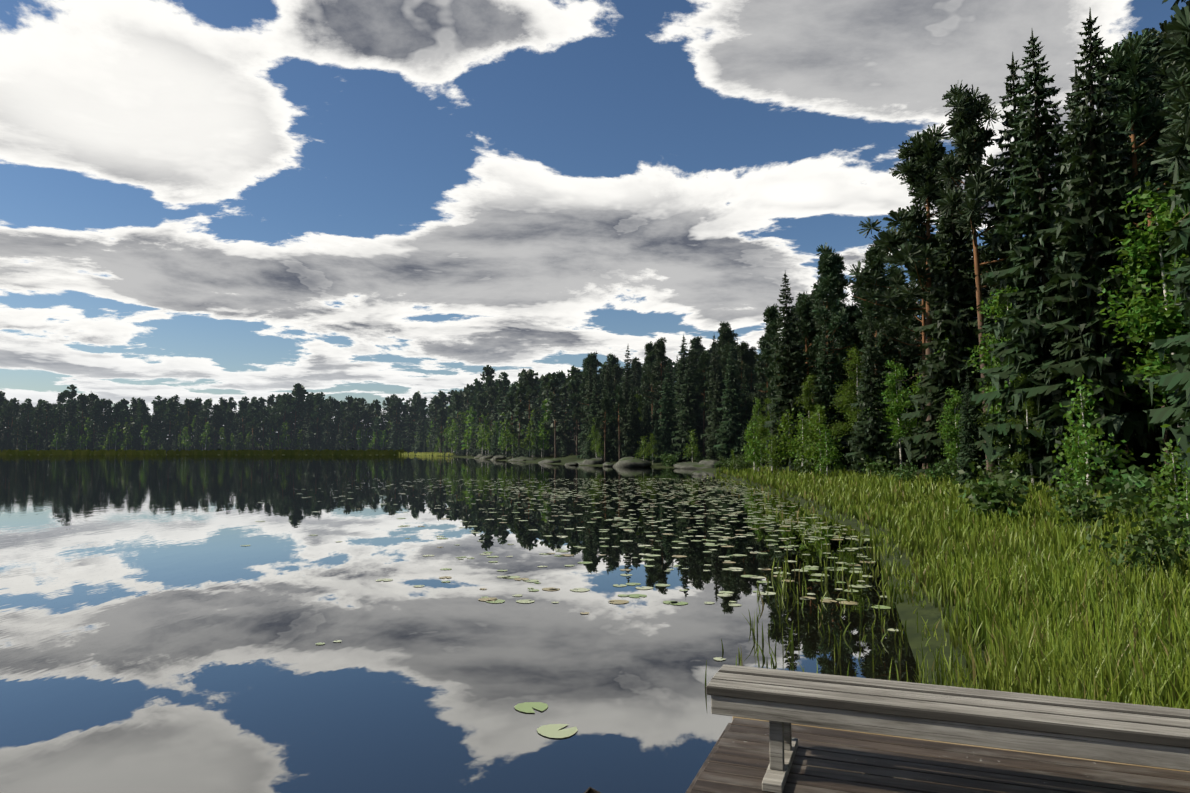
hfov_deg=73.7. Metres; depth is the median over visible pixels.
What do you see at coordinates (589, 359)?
pine tree
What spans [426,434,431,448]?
birch tree
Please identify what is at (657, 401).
spruce tree
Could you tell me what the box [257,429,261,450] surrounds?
spruce tree
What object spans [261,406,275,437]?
pine tree
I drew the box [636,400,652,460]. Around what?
spruce tree
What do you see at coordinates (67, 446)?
spruce tree
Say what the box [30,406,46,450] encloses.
pine tree
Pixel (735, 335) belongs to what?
pine tree
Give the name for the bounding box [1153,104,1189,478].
spruce tree
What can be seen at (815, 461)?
shrub
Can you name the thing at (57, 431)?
birch tree
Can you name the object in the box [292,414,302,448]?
spruce tree
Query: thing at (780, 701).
wooden bench
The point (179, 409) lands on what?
pine tree
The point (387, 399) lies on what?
pine tree
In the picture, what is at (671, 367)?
spruce tree
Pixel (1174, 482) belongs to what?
sapling tree
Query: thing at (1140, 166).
pine tree
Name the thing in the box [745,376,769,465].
spruce tree
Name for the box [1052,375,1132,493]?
sapling tree
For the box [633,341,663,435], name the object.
pine tree
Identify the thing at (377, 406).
pine tree
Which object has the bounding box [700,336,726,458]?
spruce tree
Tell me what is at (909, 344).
pine tree
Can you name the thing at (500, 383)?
pine tree
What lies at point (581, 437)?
spruce tree
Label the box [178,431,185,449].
birch tree
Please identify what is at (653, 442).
birch tree
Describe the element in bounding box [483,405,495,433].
pine tree
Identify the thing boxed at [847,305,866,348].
pine tree
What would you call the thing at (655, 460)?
spruce tree
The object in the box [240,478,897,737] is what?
water lily pads
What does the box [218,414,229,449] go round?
spruce tree
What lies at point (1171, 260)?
birch tree
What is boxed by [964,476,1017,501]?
shrub
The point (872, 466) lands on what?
shrub
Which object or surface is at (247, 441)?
birch tree
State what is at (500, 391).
pine tree
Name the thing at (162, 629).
lake water
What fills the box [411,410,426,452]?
spruce tree
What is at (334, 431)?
spruce tree
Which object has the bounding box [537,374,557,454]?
pine tree
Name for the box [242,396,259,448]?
pine tree
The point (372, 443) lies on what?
birch tree
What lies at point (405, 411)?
spruce tree
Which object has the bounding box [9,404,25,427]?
pine tree
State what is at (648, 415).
spruce tree
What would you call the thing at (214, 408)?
pine tree
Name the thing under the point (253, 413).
pine tree
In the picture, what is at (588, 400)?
spruce tree
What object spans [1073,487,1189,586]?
shrub
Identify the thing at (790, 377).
spruce tree
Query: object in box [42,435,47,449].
spruce tree
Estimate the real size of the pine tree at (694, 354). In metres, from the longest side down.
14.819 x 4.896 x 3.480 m
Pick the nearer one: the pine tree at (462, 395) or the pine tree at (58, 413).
the pine tree at (462, 395)
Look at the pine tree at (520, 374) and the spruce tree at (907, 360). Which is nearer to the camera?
the spruce tree at (907, 360)
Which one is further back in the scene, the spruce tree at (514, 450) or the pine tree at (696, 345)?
the spruce tree at (514, 450)
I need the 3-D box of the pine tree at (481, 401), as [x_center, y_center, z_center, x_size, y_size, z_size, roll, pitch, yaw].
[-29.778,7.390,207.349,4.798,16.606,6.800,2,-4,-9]
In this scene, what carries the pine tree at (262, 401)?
on the ground at (927, 613)
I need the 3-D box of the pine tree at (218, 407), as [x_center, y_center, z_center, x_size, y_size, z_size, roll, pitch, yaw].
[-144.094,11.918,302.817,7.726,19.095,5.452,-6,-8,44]
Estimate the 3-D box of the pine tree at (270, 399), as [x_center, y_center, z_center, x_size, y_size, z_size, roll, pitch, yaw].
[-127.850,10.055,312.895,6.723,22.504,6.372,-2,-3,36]
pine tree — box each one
[0,391,5,405]
[0,403,15,437]
[0,408,9,446]
[2,400,12,436]
[6,397,19,429]
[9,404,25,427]
[20,398,35,448]
[29,400,44,424]
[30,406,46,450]
[40,400,56,446]
[47,407,56,447]
[54,391,66,419]
[54,405,65,448]
[60,399,74,431]
[62,384,77,412]
[63,403,79,446]
[74,393,89,442]
[76,394,89,449]
[85,393,101,423]
[86,399,103,441]
[87,406,100,450]
[98,398,111,430]
[104,399,113,426]
[105,401,124,435]
[109,403,125,445]
[110,407,128,448]
[120,398,129,411]
[128,404,138,426]
[130,397,137,409]
[131,397,150,449]
[132,402,149,449]
[151,395,167,434]
[152,405,162,439]
[156,398,168,440]
[157,397,178,443]
[171,395,179,403]
[177,403,184,420]
[180,398,195,444]
[187,400,199,444]
[194,397,202,421]
[198,398,215,449]
[210,405,221,446]
[211,403,224,444]
[211,411,221,448]
[218,397,231,425]
[219,405,225,428]
[224,397,236,432]
[224,409,231,433]
[235,400,248,449]
[239,396,248,433]
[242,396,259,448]
[244,402,256,447]
[245,407,262,449]
[247,399,265,443]
[256,405,261,449]
[258,397,266,407]
[261,394,275,430]
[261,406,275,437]
[268,404,284,438]
[272,393,294,448]
[275,394,281,435]
[276,383,308,435]
[283,396,297,436]
[291,383,306,422]
[296,394,314,434]
[301,398,316,430]
[306,393,325,447]
[308,392,326,432]
[320,402,335,448]
[327,396,336,422]
[333,399,343,422]
[339,400,346,429]
[343,395,361,446]
[343,401,359,449]
[358,397,366,448]
[358,405,365,432]
[358,408,370,434]
[363,403,370,438]
[366,403,379,446]
[370,399,382,440]
[371,416,382,449]
[382,396,393,417]
[386,406,392,441]
[387,394,399,412]
[389,398,403,444]
[392,399,403,430]
[400,404,410,432]
[408,391,421,449]
[413,397,427,431]
[424,395,442,434]
[426,407,433,434]
[433,390,448,451]
[433,408,447,454]
[438,402,446,423]
[439,417,445,442]
[445,390,456,413]
[447,403,454,437]
[450,392,464,428]
[459,392,470,419]
[461,383,471,415]
[465,385,476,415]
[468,378,483,424]
[469,399,478,435]
[473,394,487,426]
[480,365,495,397]
[481,377,496,420]
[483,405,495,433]
[485,386,501,424]
[493,372,509,426]
[493,380,510,429]
[503,392,521,434]
[507,381,529,457]
[517,368,529,424]
[518,369,544,427]
[523,397,538,418]
[535,379,543,408]
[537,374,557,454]
[538,387,552,417]
[541,372,565,457]
[553,382,572,450]
[555,370,569,409]
[563,365,580,452]
[563,373,581,454]
[568,353,601,406]
[570,359,585,406]
[572,382,588,423]
[580,351,601,405]
[591,396,613,462]
[599,361,606,374]
[605,384,625,459]
[606,353,623,402]
[611,364,621,405]
[619,367,624,382]
[629,357,642,385]
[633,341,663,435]
[640,337,669,425]
[689,336,705,362]
[689,349,707,405]
[693,350,724,456]
[698,327,752,384]
[702,327,738,412]
[711,321,738,424]
[724,341,755,420]
[739,346,757,399]
[747,333,771,415]
[752,303,785,400]
[770,295,822,402]
[795,291,821,385]
[802,254,849,431]
[809,294,822,422]
[809,321,823,403]
[810,242,864,370]
[811,335,836,402]
[834,282,897,378]
[844,123,960,467]
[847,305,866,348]
[852,243,921,374]
[860,265,918,459]
[868,228,946,474]
[915,242,981,339]
[934,81,1035,477]
[974,268,995,317]
[1037,30,1173,474]
[1053,139,1174,465]
[1088,27,1183,477]
[1130,15,1180,196]
[1149,0,1189,224]
[1165,86,1189,122]
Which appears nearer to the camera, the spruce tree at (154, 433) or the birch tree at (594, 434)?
the birch tree at (594, 434)
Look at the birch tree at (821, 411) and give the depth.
53.63 m
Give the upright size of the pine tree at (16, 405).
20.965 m
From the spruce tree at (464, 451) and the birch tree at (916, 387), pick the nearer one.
the birch tree at (916, 387)
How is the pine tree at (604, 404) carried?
on the ground at (927, 613)
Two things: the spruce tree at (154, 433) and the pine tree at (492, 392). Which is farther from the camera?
the spruce tree at (154, 433)
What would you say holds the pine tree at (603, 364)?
on the ground at (927, 613)
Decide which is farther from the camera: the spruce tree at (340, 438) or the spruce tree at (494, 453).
the spruce tree at (340, 438)
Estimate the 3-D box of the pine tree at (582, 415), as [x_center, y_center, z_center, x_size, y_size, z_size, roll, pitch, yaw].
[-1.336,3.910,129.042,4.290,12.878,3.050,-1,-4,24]
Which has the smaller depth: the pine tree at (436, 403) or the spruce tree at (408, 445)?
the pine tree at (436, 403)
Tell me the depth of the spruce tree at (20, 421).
300.53 m
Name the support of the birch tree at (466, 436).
on the ground at (927, 613)
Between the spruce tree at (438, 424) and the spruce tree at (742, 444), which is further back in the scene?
the spruce tree at (438, 424)
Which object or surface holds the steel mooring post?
on the ground at (927, 613)
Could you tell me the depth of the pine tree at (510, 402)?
161.51 m
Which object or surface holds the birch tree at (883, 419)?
on the ground at (927, 613)
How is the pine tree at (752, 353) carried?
on the ground at (927, 613)
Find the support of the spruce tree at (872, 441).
on the ground at (927, 613)
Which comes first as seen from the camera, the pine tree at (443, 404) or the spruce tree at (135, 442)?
the pine tree at (443, 404)
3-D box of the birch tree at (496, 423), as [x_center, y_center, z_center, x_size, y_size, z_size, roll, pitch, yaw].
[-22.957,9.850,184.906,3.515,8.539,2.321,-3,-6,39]
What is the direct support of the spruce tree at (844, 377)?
on the ground at (927, 613)
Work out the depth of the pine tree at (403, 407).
301.15 m
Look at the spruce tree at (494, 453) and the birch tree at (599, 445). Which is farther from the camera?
the spruce tree at (494, 453)
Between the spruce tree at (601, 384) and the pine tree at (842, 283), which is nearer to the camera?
the pine tree at (842, 283)
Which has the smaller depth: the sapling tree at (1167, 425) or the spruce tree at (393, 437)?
the sapling tree at (1167, 425)
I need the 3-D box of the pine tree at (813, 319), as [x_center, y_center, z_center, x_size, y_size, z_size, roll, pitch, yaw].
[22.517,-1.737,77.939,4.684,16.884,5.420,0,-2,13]
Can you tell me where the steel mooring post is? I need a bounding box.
[584,787,600,792]
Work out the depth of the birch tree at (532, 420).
154.33 m
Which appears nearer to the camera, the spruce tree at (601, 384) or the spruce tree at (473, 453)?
the spruce tree at (601, 384)
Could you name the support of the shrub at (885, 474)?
on the ground at (927, 613)
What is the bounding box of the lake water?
[0,455,921,792]
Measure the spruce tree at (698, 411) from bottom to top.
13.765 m
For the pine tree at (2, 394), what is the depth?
314.42 m
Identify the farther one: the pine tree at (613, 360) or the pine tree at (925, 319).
the pine tree at (613, 360)
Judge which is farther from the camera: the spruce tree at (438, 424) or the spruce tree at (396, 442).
the spruce tree at (396, 442)
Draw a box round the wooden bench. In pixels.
[706,664,1189,792]
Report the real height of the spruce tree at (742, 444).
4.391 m
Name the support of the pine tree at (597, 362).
on the ground at (927, 613)
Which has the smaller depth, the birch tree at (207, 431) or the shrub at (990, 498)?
the shrub at (990, 498)
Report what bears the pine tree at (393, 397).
on the ground at (927, 613)
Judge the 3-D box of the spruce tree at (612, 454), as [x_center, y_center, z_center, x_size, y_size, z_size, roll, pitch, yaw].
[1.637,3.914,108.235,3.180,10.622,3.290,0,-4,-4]
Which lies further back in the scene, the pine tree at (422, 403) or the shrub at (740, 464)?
the pine tree at (422, 403)
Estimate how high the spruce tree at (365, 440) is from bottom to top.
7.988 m
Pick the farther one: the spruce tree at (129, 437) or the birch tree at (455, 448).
the spruce tree at (129, 437)
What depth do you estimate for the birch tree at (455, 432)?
221.61 m
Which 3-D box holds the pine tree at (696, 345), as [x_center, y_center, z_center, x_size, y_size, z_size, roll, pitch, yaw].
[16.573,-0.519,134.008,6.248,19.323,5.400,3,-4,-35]
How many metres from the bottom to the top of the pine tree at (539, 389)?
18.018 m
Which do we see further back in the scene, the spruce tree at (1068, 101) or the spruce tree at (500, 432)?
the spruce tree at (500, 432)
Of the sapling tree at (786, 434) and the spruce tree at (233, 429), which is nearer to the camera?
the sapling tree at (786, 434)
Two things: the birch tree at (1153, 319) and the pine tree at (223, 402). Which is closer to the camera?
the birch tree at (1153, 319)
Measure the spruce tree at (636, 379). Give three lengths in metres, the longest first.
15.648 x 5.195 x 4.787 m
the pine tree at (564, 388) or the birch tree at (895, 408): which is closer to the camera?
the birch tree at (895, 408)
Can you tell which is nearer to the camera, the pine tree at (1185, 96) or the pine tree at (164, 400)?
the pine tree at (1185, 96)
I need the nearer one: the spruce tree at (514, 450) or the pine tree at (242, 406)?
the spruce tree at (514, 450)
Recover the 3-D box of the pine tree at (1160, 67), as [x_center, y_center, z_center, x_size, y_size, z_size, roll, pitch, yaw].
[24.732,-6.402,35.240,6.749,20.305,4.797,2,-6,-40]
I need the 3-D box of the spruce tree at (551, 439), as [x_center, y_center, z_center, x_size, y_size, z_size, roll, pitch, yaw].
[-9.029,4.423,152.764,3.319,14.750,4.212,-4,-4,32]
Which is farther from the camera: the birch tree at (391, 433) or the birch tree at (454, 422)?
the birch tree at (391, 433)
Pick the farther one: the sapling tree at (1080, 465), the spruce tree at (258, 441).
the spruce tree at (258, 441)
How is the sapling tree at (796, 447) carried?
on the ground at (927, 613)
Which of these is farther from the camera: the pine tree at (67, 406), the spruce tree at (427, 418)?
the pine tree at (67, 406)
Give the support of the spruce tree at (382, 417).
on the ground at (927, 613)
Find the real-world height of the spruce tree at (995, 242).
21.454 m
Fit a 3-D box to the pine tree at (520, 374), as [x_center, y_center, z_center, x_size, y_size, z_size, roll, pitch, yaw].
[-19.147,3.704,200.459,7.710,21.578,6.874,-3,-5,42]
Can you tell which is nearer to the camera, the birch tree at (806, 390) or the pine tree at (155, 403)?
the birch tree at (806, 390)
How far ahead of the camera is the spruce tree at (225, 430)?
300.63 m
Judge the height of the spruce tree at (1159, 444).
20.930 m
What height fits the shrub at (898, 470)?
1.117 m
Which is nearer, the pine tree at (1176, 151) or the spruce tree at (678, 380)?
the pine tree at (1176, 151)
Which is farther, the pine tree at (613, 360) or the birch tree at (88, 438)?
the birch tree at (88, 438)
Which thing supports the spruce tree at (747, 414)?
on the ground at (927, 613)
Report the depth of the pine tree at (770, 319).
74.76 m
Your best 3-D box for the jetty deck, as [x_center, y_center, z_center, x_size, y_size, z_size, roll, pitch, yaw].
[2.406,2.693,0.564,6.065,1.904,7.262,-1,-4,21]
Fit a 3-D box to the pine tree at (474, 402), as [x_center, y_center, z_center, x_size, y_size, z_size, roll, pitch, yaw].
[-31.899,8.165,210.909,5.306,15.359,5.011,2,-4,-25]
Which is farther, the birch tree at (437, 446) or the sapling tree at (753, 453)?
the birch tree at (437, 446)
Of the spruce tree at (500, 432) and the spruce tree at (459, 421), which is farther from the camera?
the spruce tree at (459, 421)
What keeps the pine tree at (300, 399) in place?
on the ground at (927, 613)
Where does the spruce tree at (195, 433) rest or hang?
on the ground at (927, 613)
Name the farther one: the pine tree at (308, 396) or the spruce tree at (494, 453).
the pine tree at (308, 396)
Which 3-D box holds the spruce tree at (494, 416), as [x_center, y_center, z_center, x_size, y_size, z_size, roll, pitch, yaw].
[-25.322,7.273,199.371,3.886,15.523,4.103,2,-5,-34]
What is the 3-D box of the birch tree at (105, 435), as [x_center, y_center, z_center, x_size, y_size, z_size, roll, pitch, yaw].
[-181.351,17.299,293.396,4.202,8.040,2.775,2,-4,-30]
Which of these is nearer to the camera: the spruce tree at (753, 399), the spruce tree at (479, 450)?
the spruce tree at (753, 399)
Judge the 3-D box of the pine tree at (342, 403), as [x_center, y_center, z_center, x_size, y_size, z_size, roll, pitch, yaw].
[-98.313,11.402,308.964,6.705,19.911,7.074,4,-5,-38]
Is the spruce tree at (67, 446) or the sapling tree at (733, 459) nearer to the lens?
the sapling tree at (733, 459)
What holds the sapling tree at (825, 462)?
on the ground at (927, 613)
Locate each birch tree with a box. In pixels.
[23,435,31,449]
[51,429,61,446]
[53,433,60,449]
[58,421,72,447]
[80,417,92,448]
[98,432,110,447]
[102,436,109,449]
[106,427,112,447]
[112,423,122,450]
[120,421,131,449]
[139,425,147,447]
[145,436,150,449]
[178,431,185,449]
[182,426,192,448]
[191,415,200,437]
[199,421,211,448]
[217,427,228,449]
[245,437,248,449]
[276,421,290,442]
[280,422,290,448]
[294,429,302,445]
[356,430,363,449]
[367,431,375,449]
[378,430,386,448]
[384,420,398,443]
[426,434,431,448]
[435,436,440,451]
[448,421,456,454]
[449,419,458,440]
[451,423,458,447]
[452,435,459,452]
[461,405,479,449]
[463,429,470,449]
[476,414,491,455]
[476,428,486,453]
[478,424,486,452]
[485,434,490,451]
[489,420,498,444]
[498,412,515,457]
[501,429,510,450]
[509,433,516,454]
[511,427,523,448]
[520,422,539,457]
[525,432,538,449]
[529,410,538,455]
[531,422,551,457]
[533,399,552,456]
[537,428,548,457]
[585,417,598,457]
[595,435,607,455]
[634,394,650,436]
[646,434,658,459]
[741,425,752,458]
[746,397,766,465]
[753,398,778,466]
[756,432,767,458]
[792,371,826,444]
[797,405,835,472]
[827,344,867,467]
[857,383,893,454]
[880,358,918,467]
[903,353,939,436]
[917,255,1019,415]
[935,386,974,461]
[963,285,1031,472]
[977,383,1008,473]
[988,369,1060,487]
[1094,181,1189,494]
[1107,168,1189,409]
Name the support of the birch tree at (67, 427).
on the ground at (927, 613)
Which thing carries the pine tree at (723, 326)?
on the ground at (927, 613)
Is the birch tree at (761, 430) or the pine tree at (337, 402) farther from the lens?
the pine tree at (337, 402)
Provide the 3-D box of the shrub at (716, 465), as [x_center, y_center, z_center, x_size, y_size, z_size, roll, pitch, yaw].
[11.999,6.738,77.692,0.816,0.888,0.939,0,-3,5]
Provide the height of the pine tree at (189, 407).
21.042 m
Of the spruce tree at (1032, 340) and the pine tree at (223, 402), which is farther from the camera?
the pine tree at (223, 402)
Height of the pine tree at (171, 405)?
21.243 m
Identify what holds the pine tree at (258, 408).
on the ground at (927, 613)
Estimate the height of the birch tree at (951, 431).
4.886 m
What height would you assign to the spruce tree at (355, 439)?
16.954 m
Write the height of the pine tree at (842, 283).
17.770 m
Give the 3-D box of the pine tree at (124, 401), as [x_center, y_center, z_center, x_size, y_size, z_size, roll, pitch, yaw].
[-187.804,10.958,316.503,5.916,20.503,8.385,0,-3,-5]
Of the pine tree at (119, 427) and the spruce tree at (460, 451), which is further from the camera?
the pine tree at (119, 427)
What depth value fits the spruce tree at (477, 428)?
202.52 m
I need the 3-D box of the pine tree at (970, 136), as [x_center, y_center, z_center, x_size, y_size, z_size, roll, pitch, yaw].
[19.442,-5.705,39.549,5.810,20.575,5.375,1,-4,-16]
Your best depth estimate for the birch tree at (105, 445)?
290.85 m
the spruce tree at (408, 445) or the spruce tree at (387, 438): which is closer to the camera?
the spruce tree at (408, 445)
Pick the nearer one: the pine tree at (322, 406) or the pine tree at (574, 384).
the pine tree at (574, 384)
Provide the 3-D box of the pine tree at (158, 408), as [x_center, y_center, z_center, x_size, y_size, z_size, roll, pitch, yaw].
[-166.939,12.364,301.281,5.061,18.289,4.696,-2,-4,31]
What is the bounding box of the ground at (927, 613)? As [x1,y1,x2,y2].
[5,441,1183,691]
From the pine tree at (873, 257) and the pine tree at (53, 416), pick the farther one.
the pine tree at (53, 416)
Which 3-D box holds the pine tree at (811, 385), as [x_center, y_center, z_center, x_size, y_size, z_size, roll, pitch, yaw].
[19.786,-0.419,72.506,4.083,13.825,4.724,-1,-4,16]
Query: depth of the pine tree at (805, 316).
66.45 m
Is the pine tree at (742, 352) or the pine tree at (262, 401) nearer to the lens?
the pine tree at (742, 352)
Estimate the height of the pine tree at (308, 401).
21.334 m
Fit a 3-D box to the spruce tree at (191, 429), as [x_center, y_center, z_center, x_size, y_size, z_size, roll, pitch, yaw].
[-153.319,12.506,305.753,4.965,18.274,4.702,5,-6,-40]
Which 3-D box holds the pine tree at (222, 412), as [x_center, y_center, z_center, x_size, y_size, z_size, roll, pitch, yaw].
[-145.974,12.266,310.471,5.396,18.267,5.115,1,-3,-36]
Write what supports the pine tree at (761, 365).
on the ground at (927, 613)
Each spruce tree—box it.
[14,410,24,440]
[40,402,53,449]
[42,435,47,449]
[49,435,55,449]
[61,423,72,450]
[80,397,97,450]
[82,394,97,447]
[99,412,110,449]
[122,409,134,449]
[125,421,133,449]
[131,412,139,449]
[133,415,139,449]
[134,417,146,449]
[145,413,152,449]
[148,407,158,450]
[171,419,178,447]
[173,436,177,450]
[178,418,184,450]
[190,411,200,449]
[192,418,199,447]
[192,419,200,449]
[199,415,210,448]
[206,409,213,450]
[211,428,220,448]
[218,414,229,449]
[220,414,228,444]
[228,408,239,449]
[231,406,240,450]
[233,419,242,450]
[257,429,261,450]
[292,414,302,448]
[301,406,311,448]
[302,418,314,449]
[320,413,333,449]
[329,412,335,448]
[330,411,338,447]
[336,418,345,449]
[352,420,361,449]
[364,433,367,450]
[378,410,386,449]
[383,403,391,449]
[388,414,397,449]
[392,428,399,450]
[397,406,410,451]
[400,398,415,451]
[404,426,411,453]
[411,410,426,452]
[424,402,429,448]
[430,414,436,451]
[432,423,443,452]
[443,431,448,454]
[450,408,465,453]
[456,416,466,455]
[458,441,462,455]
[461,432,466,455]
[468,427,475,455]
[471,438,477,456]
[472,411,479,455]
[474,419,487,454]
[489,395,497,427]
[490,427,499,455]
[492,386,506,443]
[497,423,501,454]
[500,427,508,456]
[507,417,517,456]
[511,440,516,458]
[522,405,531,438]
[529,399,542,455]
[530,425,540,457]
[541,386,553,455]
[542,432,548,456]
[549,432,556,455]
[552,399,569,456]
[558,390,575,456]
[558,426,566,456]
[562,439,566,455]
[574,419,583,450]
[577,378,587,458]
[581,364,600,457]
[585,370,600,457]
[585,425,593,458]
[595,357,617,458]
[596,388,617,461]
[597,366,606,410]
[597,420,610,462]
[610,379,618,456]
[611,373,633,460]
[617,346,638,427]
[622,384,640,457]
[630,357,640,406]
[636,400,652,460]
[640,387,651,439]
[647,359,663,434]
[650,396,664,457]
[650,420,661,462]
[651,389,662,429]
[656,361,680,461]
[663,361,674,400]
[669,334,705,459]
[670,356,678,413]
[671,351,701,461]
[673,347,697,456]
[691,358,706,456]
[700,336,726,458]
[702,411,710,450]
[703,354,724,459]
[705,375,725,460]
[713,343,748,460]
[739,365,753,452]
[739,427,745,456]
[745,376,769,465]
[747,372,763,426]
[762,272,812,471]
[776,310,810,470]
[785,322,813,400]
[808,320,852,469]
[835,334,856,464]
[844,318,898,476]
[852,255,902,466]
[889,299,921,469]
[900,154,1002,475]
[924,182,985,472]
[955,375,983,487]
[960,52,1053,475]
[968,30,1126,488]
[1011,9,1184,492]
[1046,65,1089,279]
[1108,273,1161,469]
[1142,173,1189,476]
[1143,75,1189,477]
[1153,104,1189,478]
[1162,186,1189,477]
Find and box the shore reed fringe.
[0,449,454,455]
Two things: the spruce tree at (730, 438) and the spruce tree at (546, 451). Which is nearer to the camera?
the spruce tree at (730, 438)
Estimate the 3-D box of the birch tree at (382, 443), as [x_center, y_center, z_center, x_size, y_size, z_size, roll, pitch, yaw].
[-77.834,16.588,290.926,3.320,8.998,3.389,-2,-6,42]
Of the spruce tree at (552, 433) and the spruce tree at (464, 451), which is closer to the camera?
the spruce tree at (552, 433)
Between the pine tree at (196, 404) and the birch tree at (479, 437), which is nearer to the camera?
the birch tree at (479, 437)
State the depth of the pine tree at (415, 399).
291.62 m
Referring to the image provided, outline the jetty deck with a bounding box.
[686,716,1189,792]
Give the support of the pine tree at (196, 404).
on the ground at (927, 613)
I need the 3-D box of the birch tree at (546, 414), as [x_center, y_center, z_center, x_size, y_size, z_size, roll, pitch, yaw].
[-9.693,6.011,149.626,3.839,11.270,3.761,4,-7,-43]
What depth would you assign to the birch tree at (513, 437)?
158.10 m
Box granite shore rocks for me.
[474,454,722,475]
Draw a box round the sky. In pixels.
[0,0,1187,438]
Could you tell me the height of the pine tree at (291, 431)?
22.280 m
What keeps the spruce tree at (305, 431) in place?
on the ground at (927, 613)
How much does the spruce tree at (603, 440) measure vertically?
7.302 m
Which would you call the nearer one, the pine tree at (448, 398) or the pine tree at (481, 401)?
the pine tree at (481, 401)
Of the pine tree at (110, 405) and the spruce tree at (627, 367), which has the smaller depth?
the spruce tree at (627, 367)
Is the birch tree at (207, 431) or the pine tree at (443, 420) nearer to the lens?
the pine tree at (443, 420)
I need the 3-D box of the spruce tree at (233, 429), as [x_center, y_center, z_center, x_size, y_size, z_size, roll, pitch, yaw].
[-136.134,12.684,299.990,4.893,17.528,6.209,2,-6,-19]
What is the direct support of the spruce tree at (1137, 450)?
on the ground at (927, 613)
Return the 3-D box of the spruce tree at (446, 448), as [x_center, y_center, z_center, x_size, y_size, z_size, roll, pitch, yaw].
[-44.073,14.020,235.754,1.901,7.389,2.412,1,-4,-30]
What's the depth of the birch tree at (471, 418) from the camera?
205.76 m
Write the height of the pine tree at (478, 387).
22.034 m
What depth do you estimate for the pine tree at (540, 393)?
175.47 m
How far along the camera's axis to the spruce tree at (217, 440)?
307.26 m
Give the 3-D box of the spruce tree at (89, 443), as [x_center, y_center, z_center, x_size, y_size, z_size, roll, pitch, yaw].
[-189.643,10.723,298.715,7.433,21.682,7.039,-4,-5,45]
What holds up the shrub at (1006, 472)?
on the ground at (927, 613)
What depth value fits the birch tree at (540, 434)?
144.23 m
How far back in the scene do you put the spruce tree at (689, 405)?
97.11 m
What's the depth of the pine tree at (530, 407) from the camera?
178.94 m
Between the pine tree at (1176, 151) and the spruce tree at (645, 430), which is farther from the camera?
the spruce tree at (645, 430)
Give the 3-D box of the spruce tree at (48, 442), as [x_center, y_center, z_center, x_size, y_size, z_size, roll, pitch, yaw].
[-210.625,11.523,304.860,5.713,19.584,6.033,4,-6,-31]
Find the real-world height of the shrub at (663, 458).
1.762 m
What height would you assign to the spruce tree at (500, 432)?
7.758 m
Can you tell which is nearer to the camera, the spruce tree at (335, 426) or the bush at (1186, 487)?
the bush at (1186, 487)
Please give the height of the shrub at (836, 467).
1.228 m
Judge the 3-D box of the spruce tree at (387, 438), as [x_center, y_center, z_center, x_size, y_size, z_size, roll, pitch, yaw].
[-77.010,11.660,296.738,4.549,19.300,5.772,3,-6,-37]
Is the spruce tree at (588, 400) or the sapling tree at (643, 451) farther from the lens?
the spruce tree at (588, 400)
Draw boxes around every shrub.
[656,452,673,464]
[660,451,678,465]
[714,461,720,468]
[719,460,729,469]
[727,454,747,471]
[735,458,749,470]
[739,454,750,467]
[790,455,817,477]
[795,452,833,474]
[831,459,849,475]
[858,454,895,475]
[872,469,897,478]
[888,460,918,483]
[889,463,904,476]
[922,462,948,482]
[934,456,974,481]
[945,459,1041,521]
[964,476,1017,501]
[977,455,1033,500]
[1046,478,1116,531]
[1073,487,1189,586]
[1078,453,1165,516]
[1113,482,1168,520]
[1118,469,1169,498]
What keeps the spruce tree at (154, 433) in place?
on the ground at (927, 613)
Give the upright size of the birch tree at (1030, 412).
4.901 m
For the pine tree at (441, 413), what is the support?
on the ground at (927, 613)
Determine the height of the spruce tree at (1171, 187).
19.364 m
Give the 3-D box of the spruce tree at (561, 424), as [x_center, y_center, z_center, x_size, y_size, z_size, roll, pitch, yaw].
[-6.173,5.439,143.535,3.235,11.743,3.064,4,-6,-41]
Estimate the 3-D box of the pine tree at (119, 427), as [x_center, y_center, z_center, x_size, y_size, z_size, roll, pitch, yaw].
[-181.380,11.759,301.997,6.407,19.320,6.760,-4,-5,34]
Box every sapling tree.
[633,436,650,460]
[682,430,700,461]
[729,449,736,467]
[741,421,764,468]
[752,448,761,471]
[753,441,767,470]
[762,433,780,472]
[768,408,808,472]
[781,412,817,465]
[799,406,847,471]
[807,424,843,476]
[1050,425,1111,502]
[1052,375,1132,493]
[1134,437,1189,538]
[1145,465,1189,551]
[1160,424,1189,453]
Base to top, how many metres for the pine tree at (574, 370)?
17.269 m
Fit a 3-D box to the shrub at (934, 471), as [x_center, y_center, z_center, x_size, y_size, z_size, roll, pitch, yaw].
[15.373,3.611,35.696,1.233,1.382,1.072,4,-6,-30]
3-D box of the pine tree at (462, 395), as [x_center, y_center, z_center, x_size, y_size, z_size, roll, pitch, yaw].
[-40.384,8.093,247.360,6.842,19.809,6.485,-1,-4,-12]
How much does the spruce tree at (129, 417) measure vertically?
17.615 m
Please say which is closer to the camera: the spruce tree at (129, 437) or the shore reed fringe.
the shore reed fringe
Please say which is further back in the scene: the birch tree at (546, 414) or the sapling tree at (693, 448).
the birch tree at (546, 414)
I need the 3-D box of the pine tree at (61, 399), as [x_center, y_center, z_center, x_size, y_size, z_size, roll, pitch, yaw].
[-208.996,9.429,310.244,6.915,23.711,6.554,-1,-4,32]

